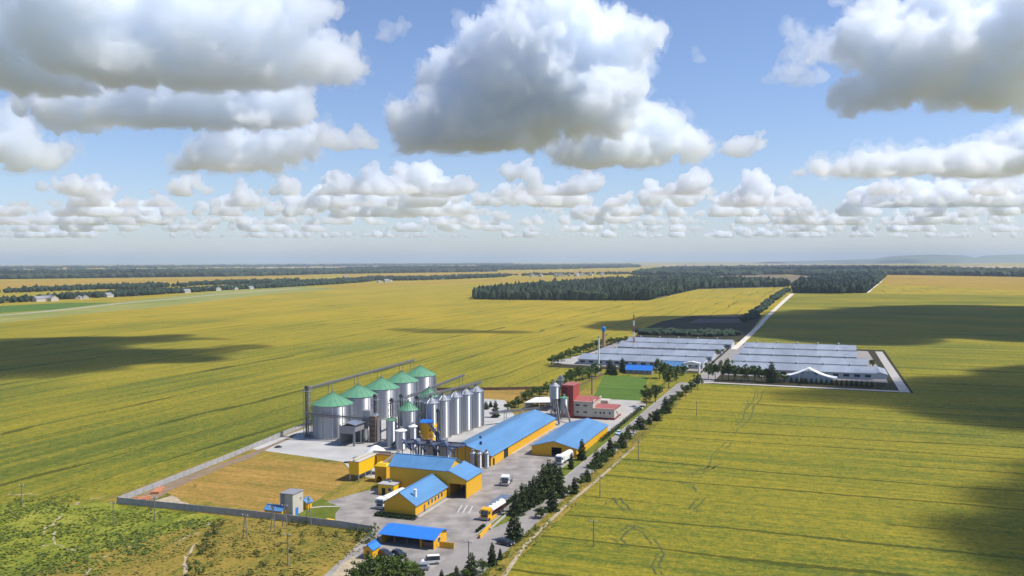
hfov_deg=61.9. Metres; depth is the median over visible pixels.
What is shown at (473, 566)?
fir tree
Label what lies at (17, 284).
field
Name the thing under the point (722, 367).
leafy tree
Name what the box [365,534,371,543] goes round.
bush
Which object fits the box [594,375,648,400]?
lawn
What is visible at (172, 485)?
path
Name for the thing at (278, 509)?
kiosk
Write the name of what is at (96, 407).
ground
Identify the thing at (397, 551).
car
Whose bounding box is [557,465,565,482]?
fir tree
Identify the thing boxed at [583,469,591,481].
fir tree
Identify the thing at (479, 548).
road
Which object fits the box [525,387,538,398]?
leafy tree
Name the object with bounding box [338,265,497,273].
forest
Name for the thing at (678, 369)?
leafy tree
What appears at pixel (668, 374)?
leafy tree
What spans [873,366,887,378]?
lean to
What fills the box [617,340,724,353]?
livestock shed
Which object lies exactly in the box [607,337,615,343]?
leafy tree
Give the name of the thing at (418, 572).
leafy tree
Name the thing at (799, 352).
livestock shed
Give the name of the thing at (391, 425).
grain silo
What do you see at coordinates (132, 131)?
sky
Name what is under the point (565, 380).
leafy tree
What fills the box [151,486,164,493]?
brick stack
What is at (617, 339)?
leafy tree
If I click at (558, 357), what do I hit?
leafy tree
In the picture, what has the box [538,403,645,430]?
yard
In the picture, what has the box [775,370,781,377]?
leafy tree
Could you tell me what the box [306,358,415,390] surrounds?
conveyor gantry
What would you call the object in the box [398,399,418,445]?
grain silo
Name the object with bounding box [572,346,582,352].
leafy tree
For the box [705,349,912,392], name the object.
yard
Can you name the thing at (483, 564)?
leafy tree
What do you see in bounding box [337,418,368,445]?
intake shed
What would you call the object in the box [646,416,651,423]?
fir tree
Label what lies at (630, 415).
hedge
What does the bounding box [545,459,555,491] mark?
fir tree
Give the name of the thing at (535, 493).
fir tree
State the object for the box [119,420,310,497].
concrete fence
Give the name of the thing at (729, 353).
road
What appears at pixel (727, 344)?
livestock shed
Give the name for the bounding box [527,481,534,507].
fir tree
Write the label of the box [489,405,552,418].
conveyor gantry
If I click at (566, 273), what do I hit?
treeline
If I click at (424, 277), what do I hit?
treeline
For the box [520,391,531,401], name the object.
leafy tree
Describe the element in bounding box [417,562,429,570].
car
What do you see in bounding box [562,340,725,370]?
yard
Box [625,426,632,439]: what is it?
fir tree
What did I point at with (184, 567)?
bare earth
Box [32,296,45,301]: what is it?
house
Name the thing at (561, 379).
bucket elevator
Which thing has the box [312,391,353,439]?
grain silo
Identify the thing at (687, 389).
leafy tree
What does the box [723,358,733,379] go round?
leafy tree
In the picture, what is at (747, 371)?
leafy tree
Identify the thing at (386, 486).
annex office
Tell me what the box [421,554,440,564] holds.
van
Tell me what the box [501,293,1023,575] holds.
field
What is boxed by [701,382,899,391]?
path
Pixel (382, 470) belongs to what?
loading tower
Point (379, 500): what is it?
truck
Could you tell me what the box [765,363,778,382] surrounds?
fir tree
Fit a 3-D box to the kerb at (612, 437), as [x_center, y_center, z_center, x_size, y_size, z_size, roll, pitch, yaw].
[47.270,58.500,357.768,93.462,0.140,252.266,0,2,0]
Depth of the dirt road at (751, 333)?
928.18 m
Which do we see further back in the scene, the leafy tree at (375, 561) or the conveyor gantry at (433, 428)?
the conveyor gantry at (433, 428)
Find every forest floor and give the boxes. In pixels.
[760,274,1018,276]
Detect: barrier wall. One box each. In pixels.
[478,524,490,538]
[489,512,508,529]
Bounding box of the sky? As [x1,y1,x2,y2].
[0,0,1023,263]
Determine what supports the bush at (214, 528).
on the scrub ground at (177, 560)
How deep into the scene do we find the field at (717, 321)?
977.18 m
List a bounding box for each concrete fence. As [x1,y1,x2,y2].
[117,497,369,531]
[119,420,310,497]
[436,386,560,390]
[579,373,602,385]
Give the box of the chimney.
[598,336,599,373]
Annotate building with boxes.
[625,364,654,374]
[662,360,688,370]
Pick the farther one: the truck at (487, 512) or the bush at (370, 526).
the truck at (487, 512)
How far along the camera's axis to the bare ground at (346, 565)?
195.92 m
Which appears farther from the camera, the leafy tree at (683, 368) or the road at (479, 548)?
the leafy tree at (683, 368)
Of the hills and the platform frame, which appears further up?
the hills
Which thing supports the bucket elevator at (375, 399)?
on the yard at (354, 485)
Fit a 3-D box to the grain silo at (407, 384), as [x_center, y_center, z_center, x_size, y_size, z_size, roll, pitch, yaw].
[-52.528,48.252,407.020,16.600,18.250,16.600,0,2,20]
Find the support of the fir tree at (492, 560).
on the verge at (507, 561)
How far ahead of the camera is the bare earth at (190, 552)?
205.74 m
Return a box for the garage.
[378,523,453,549]
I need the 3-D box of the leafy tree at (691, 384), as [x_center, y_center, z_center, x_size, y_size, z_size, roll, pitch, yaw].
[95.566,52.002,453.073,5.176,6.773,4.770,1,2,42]
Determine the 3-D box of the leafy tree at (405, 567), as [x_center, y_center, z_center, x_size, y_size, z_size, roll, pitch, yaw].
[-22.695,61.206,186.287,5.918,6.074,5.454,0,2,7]
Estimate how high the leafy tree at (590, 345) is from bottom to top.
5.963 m
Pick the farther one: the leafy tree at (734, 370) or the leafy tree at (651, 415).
the leafy tree at (734, 370)
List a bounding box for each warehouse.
[388,453,482,498]
[452,409,556,465]
[530,418,608,457]
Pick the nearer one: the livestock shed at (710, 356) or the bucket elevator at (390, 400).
the bucket elevator at (390, 400)
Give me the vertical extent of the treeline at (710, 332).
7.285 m
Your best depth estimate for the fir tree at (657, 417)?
372.79 m
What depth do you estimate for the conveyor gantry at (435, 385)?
381.60 m
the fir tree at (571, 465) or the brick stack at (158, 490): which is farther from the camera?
the fir tree at (571, 465)
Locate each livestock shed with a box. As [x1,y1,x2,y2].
[578,352,707,368]
[600,346,716,361]
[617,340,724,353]
[626,336,734,348]
[729,360,874,379]
[733,353,867,365]
[738,346,856,357]
[744,341,856,350]
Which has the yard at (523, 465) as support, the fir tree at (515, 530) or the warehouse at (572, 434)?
the warehouse at (572, 434)
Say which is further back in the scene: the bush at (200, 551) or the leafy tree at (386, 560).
the bush at (200, 551)
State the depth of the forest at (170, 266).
11757.32 m
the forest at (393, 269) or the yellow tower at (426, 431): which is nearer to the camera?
the yellow tower at (426, 431)
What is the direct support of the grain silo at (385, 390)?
on the silo pad
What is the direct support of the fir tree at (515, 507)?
on the verge at (598, 444)
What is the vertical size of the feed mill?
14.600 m
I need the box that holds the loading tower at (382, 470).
[375,450,400,481]
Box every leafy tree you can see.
[343,568,362,575]
[348,560,373,575]
[361,553,385,572]
[367,564,396,575]
[374,555,402,572]
[380,557,411,575]
[399,553,419,575]
[410,565,424,575]
[460,568,469,575]
[476,558,488,570]
[503,402,512,409]
[510,400,518,407]
[514,396,522,406]
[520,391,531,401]
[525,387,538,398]
[534,386,546,396]
[535,506,546,517]
[541,382,549,393]
[547,355,556,364]
[551,491,560,498]
[553,354,563,360]
[556,375,567,384]
[558,350,570,360]
[563,369,576,381]
[564,485,572,496]
[567,349,575,357]
[568,366,583,377]
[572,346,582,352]
[575,366,589,379]
[576,475,586,486]
[579,344,588,352]
[584,367,598,377]
[585,343,595,348]
[586,459,597,471]
[589,363,602,375]
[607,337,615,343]
[612,441,620,451]
[614,337,623,342]
[624,431,629,440]
[628,425,639,433]
[640,384,652,406]
[648,411,655,417]
[651,384,662,401]
[652,358,667,377]
[657,407,666,415]
[661,366,678,387]
[668,397,673,407]
[669,395,678,402]
[673,365,683,380]
[674,391,685,397]
[680,364,688,373]
[680,384,691,392]
[687,379,695,391]
[692,373,703,388]
[703,362,712,378]
[710,361,720,378]
[715,360,726,374]
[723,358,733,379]
[730,365,740,376]
[738,365,745,377]
[744,363,752,380]
[749,365,760,380]
[757,367,765,381]
[760,367,769,377]
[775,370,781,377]
[781,372,788,380]
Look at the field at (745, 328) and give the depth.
915.75 m
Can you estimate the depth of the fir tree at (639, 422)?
353.78 m
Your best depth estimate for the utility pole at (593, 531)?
209.01 m
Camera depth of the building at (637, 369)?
527.16 m
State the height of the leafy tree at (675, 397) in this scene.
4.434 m
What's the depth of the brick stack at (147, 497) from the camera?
250.62 m
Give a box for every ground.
[0,261,1023,573]
[0,500,224,575]
[28,515,364,575]
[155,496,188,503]
[331,557,362,575]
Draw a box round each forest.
[0,262,514,269]
[0,267,341,278]
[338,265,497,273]
[472,273,790,300]
[477,263,640,269]
[631,264,1023,276]
[791,271,886,293]
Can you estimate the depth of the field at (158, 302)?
1487.12 m
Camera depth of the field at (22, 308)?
1363.56 m
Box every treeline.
[0,277,300,292]
[0,278,373,303]
[279,272,508,282]
[507,271,630,275]
[632,327,741,336]
[739,287,790,321]
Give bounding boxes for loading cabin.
[376,453,393,462]
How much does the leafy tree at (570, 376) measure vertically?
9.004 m
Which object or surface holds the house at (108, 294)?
on the ground at (96, 407)
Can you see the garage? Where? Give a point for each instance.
(425, 535)
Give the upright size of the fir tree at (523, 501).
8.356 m
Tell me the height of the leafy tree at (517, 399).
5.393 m
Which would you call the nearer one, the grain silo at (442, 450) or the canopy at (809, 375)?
the grain silo at (442, 450)
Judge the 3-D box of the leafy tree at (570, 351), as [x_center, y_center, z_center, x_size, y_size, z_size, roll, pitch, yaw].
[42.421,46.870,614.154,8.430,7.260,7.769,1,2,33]
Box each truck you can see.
[375,487,403,508]
[479,498,505,519]
[500,474,513,485]
[555,449,572,464]
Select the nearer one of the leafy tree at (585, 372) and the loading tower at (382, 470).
the loading tower at (382, 470)
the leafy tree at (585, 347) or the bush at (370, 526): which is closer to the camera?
the bush at (370, 526)
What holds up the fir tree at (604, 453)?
on the verge at (507, 561)
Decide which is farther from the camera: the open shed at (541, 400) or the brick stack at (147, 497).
the open shed at (541, 400)
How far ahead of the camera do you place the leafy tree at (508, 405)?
396.63 m
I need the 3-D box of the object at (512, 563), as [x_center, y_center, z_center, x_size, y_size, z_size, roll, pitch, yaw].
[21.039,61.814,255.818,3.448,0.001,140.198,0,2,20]
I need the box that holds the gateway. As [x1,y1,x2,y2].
[683,361,700,373]
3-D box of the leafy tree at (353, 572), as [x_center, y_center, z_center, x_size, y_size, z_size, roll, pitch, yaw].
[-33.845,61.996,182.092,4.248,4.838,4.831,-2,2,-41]
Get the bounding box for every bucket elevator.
[302,385,311,437]
[370,394,380,418]
[387,398,396,417]
[396,394,406,413]
[412,395,421,434]
[417,435,422,454]
[435,431,440,455]
[436,408,440,440]
[557,375,564,416]
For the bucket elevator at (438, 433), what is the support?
on the yard at (523, 465)
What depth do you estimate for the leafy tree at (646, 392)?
407.67 m
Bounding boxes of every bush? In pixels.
[187,560,205,575]
[196,543,210,553]
[201,533,218,545]
[210,522,221,534]
[358,527,369,536]
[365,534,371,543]
[368,525,377,534]
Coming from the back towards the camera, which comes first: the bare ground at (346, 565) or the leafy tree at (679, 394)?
the leafy tree at (679, 394)
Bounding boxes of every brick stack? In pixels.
[133,495,150,499]
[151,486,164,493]
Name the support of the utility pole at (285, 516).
on the scrub ground at (177, 560)
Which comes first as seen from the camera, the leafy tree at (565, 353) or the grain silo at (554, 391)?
the grain silo at (554, 391)
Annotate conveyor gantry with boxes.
[304,411,368,420]
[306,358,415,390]
[391,374,465,404]
[391,412,422,446]
[423,380,481,400]
[429,422,441,440]
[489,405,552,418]
[555,399,559,423]
[564,403,570,421]
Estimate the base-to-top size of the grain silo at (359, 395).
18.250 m
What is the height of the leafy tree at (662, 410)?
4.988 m
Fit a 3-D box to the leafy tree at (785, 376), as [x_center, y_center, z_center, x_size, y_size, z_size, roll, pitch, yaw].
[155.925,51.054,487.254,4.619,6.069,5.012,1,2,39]
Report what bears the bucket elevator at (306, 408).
on the yard at (354, 485)
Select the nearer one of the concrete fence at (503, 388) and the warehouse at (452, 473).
the warehouse at (452, 473)
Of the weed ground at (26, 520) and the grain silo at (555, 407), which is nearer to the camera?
the weed ground at (26, 520)
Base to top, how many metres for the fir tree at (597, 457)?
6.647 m
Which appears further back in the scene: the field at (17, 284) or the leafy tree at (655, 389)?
the field at (17, 284)
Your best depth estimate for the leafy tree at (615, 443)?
311.53 m
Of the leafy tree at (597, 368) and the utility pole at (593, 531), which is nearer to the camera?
the utility pole at (593, 531)
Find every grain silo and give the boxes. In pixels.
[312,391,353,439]
[340,383,377,427]
[365,376,399,419]
[385,416,396,447]
[387,370,418,405]
[395,426,407,450]
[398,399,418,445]
[407,364,435,394]
[408,422,417,448]
[419,386,437,429]
[422,396,439,437]
[423,445,434,455]
[435,393,451,438]
[438,446,451,456]
[447,390,463,434]
[458,387,473,431]
[469,384,484,427]
[470,449,476,466]
[476,449,482,468]
[483,449,490,468]
[549,381,559,416]
[551,400,558,416]
[559,394,568,418]
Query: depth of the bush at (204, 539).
209.22 m
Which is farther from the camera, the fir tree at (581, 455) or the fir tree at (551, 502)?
the fir tree at (581, 455)
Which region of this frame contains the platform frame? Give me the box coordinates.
[402,438,465,460]
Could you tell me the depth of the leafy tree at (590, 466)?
279.34 m
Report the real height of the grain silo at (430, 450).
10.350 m
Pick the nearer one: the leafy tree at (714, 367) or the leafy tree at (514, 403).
the leafy tree at (514, 403)
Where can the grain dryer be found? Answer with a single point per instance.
(373, 423)
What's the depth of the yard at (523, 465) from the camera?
239.60 m
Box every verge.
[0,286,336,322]
[476,387,672,535]
[480,384,696,575]
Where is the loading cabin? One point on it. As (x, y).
(382, 456)
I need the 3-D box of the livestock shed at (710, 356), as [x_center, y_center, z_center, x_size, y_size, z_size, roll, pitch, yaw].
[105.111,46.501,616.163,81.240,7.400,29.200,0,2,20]
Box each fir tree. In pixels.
[453,566,460,575]
[463,552,478,575]
[484,401,489,409]
[487,542,498,566]
[491,400,500,417]
[497,548,503,560]
[504,510,524,541]
[508,489,525,516]
[516,483,529,511]
[524,484,531,510]
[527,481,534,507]
[530,475,541,506]
[534,471,546,502]
[536,464,550,499]
[544,486,559,513]
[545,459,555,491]
[551,460,562,489]
[556,481,565,497]
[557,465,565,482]
[568,453,573,468]
[569,477,579,494]
[576,439,586,459]
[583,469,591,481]
[591,449,604,467]
[599,448,609,461]
[604,359,613,374]
[606,438,615,456]
[611,365,617,374]
[616,432,628,447]
[618,358,625,372]
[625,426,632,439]
[634,415,648,430]
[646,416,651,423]
[651,409,662,420]
[660,396,671,413]
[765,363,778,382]
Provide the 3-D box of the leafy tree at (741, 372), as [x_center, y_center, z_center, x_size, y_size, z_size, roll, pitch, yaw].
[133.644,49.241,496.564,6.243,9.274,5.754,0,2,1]
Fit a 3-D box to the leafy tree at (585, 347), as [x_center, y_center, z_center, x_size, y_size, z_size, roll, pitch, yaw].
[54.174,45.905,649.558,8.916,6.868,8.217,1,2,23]
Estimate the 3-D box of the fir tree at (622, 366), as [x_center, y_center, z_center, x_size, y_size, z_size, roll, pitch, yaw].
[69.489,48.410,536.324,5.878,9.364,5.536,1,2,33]
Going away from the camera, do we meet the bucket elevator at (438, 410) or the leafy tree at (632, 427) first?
the bucket elevator at (438, 410)
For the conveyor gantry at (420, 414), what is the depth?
324.98 m
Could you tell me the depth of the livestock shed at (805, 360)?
555.80 m
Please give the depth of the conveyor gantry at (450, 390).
344.80 m
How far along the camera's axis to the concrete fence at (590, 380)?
495.36 m
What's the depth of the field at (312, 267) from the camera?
10685.06 m
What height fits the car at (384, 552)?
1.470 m
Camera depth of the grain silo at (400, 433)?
315.84 m
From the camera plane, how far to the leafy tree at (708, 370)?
500.74 m
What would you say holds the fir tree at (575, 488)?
on the verge at (507, 561)
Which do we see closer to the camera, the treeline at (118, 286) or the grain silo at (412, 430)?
the grain silo at (412, 430)
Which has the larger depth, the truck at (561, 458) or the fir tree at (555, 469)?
the truck at (561, 458)
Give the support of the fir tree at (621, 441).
on the verge at (507, 561)
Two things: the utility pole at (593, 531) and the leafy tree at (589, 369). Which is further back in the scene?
the leafy tree at (589, 369)
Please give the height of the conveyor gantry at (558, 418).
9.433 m
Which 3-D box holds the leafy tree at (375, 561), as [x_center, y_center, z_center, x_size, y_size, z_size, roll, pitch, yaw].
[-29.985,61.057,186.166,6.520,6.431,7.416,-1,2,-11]
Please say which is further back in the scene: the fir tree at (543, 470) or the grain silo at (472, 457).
the grain silo at (472, 457)
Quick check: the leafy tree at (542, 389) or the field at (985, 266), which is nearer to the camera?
the leafy tree at (542, 389)
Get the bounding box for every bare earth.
[182,561,187,574]
[184,544,194,560]
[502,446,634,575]
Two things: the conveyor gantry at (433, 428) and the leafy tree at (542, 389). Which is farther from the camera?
the leafy tree at (542, 389)
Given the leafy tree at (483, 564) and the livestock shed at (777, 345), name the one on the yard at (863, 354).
the livestock shed at (777, 345)
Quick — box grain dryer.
[362,406,380,441]
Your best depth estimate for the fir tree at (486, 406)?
402.88 m
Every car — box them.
[378,548,393,557]
[390,548,407,557]
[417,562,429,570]
[496,537,514,546]
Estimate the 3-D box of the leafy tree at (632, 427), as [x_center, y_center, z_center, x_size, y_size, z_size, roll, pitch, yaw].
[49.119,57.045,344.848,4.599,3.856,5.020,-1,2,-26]
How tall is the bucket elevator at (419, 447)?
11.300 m
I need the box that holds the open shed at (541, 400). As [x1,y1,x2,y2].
[524,397,549,410]
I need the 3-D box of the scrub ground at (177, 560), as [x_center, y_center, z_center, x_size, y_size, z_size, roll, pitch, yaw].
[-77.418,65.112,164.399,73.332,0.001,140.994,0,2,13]
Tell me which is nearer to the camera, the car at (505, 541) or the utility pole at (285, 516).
the car at (505, 541)
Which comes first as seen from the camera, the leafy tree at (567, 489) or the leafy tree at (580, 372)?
the leafy tree at (567, 489)
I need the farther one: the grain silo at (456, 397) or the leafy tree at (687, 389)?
the leafy tree at (687, 389)
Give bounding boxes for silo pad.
[253,399,513,477]
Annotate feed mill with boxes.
[561,382,620,419]
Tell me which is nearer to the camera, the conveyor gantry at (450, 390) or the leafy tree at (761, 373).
the conveyor gantry at (450, 390)
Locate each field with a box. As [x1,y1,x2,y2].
[0,275,335,289]
[0,303,106,312]
[256,266,377,267]
[322,276,619,287]
[341,270,632,277]
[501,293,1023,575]
[635,314,762,341]
[641,263,906,265]
[690,319,744,322]
[715,275,809,282]
[880,275,1023,289]
[952,265,1023,267]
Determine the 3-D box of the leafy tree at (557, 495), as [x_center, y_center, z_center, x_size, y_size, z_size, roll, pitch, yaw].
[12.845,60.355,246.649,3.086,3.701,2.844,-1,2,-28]
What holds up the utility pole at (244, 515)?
on the scrub ground at (177, 560)
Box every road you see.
[0,288,296,315]
[425,382,688,575]
[693,344,743,383]
[731,294,793,348]
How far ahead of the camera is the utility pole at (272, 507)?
220.19 m
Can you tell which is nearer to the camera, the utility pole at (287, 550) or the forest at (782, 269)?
the utility pole at (287, 550)
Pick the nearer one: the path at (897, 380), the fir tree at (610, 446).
the fir tree at (610, 446)
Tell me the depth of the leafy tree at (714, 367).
500.51 m
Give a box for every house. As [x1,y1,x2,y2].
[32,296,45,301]
[48,295,58,300]
[103,292,113,296]
[279,488,303,514]
[382,473,449,516]
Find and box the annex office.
[378,478,400,494]
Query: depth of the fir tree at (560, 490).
251.63 m
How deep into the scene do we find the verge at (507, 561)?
243.20 m
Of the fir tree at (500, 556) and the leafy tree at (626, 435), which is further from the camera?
the leafy tree at (626, 435)
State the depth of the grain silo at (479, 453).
287.44 m
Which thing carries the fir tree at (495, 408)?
on the silo pad
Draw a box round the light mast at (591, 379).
[590,366,593,393]
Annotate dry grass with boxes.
[168,458,352,511]
[484,389,528,404]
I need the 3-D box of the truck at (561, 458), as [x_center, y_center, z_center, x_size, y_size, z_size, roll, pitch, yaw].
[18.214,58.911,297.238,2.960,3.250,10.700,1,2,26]
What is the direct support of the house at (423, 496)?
on the yard at (523, 465)
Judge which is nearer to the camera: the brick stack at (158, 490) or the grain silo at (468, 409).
the brick stack at (158, 490)
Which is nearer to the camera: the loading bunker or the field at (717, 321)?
the loading bunker
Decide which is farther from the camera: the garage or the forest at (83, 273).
the forest at (83, 273)
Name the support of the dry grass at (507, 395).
on the yard at (354, 485)
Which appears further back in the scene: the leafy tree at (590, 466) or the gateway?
the gateway
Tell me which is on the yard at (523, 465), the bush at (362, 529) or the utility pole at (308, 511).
the bush at (362, 529)
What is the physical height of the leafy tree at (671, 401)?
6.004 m
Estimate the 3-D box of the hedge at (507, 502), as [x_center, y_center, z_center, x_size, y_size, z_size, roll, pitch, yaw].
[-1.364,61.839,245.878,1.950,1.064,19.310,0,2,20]
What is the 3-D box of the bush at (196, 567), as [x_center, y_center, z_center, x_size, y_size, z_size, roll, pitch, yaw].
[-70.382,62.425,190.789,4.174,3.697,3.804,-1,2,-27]
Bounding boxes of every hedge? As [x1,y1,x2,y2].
[374,511,417,519]
[475,524,485,531]
[497,493,517,512]
[599,405,644,440]
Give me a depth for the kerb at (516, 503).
232.73 m
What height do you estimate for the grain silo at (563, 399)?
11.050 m
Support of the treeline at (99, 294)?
on the ground at (96, 407)
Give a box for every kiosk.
[263,503,285,513]
[303,496,312,509]
[362,539,380,558]
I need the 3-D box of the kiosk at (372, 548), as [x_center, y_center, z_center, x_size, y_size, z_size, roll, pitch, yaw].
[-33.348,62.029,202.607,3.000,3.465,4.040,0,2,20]
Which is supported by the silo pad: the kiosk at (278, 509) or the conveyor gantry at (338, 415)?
the conveyor gantry at (338, 415)
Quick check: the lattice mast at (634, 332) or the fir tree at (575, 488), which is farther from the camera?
the lattice mast at (634, 332)
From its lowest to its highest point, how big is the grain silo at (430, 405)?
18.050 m
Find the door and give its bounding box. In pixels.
[504,448,507,457]
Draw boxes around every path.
[139,433,297,499]
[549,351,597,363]
[611,399,642,403]
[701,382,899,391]
[875,351,909,391]
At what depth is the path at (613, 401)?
423.85 m
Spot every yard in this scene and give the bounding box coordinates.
[101,388,666,533]
[324,427,568,575]
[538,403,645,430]
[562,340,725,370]
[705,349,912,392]
[724,351,887,382]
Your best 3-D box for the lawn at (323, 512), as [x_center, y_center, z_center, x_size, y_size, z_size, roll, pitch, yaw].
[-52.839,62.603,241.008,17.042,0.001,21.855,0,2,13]
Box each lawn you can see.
[295,498,339,518]
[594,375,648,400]
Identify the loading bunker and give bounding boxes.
[349,450,391,480]
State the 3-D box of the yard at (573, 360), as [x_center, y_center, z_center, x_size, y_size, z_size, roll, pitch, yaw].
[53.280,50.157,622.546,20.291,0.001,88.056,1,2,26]
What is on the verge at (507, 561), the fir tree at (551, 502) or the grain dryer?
the fir tree at (551, 502)
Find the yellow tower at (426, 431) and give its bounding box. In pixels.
[419,419,436,445]
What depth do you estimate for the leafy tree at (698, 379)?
463.75 m
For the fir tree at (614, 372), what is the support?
on the lawn at (614, 387)
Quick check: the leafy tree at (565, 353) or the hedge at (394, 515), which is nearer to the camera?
the hedge at (394, 515)
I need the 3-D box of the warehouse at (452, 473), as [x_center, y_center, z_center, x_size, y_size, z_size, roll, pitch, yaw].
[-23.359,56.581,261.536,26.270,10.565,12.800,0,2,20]
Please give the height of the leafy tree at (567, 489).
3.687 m
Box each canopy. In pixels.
[365,445,385,452]
[485,493,511,506]
[782,367,836,382]
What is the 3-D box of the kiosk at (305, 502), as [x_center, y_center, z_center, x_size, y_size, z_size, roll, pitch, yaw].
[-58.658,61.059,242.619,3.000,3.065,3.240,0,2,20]
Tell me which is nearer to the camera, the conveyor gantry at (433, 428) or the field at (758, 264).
the conveyor gantry at (433, 428)
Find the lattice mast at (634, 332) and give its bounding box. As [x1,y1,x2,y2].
[633,315,634,347]
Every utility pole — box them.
[242,514,247,540]
[270,506,275,532]
[282,504,287,528]
[284,533,290,565]
[305,497,311,525]
[465,540,471,569]
[590,520,596,546]
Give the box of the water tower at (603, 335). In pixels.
[602,326,605,347]
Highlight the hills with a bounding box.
[760,255,1023,263]
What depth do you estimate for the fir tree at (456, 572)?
186.65 m
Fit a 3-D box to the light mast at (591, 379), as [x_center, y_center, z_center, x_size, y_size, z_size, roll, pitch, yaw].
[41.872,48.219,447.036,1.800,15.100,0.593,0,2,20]
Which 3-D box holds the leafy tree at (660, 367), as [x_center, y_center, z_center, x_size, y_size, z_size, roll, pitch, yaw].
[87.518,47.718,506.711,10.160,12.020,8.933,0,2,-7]
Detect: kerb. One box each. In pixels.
[476,416,627,534]
[515,384,676,517]
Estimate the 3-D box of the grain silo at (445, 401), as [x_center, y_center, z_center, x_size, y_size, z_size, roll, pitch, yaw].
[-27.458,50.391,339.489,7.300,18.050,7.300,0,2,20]
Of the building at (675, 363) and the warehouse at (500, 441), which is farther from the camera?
the building at (675, 363)
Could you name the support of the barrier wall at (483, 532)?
on the verge at (598, 444)
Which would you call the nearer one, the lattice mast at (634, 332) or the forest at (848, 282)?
the lattice mast at (634, 332)
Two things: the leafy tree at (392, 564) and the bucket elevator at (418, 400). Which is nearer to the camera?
the leafy tree at (392, 564)
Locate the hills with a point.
(956, 259)
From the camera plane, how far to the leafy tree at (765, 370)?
488.60 m
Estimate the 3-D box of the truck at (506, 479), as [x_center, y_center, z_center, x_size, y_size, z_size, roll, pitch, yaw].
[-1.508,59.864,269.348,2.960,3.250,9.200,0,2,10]
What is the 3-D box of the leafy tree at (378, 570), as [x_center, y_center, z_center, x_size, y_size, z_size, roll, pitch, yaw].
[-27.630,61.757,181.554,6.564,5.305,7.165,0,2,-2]
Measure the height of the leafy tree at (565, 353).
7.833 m
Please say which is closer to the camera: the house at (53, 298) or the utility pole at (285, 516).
the utility pole at (285, 516)
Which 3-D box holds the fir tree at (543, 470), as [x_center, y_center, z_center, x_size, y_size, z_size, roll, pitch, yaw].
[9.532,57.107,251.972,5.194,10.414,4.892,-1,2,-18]
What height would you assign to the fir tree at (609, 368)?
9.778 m
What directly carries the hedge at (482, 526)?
on the yard at (523, 465)
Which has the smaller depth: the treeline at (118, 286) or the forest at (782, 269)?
the treeline at (118, 286)
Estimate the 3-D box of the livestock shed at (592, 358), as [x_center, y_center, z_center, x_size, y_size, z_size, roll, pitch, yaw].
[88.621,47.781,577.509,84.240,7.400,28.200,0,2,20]
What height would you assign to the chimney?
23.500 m
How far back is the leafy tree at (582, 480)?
263.36 m
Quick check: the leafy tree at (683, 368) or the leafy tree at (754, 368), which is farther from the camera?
the leafy tree at (683, 368)

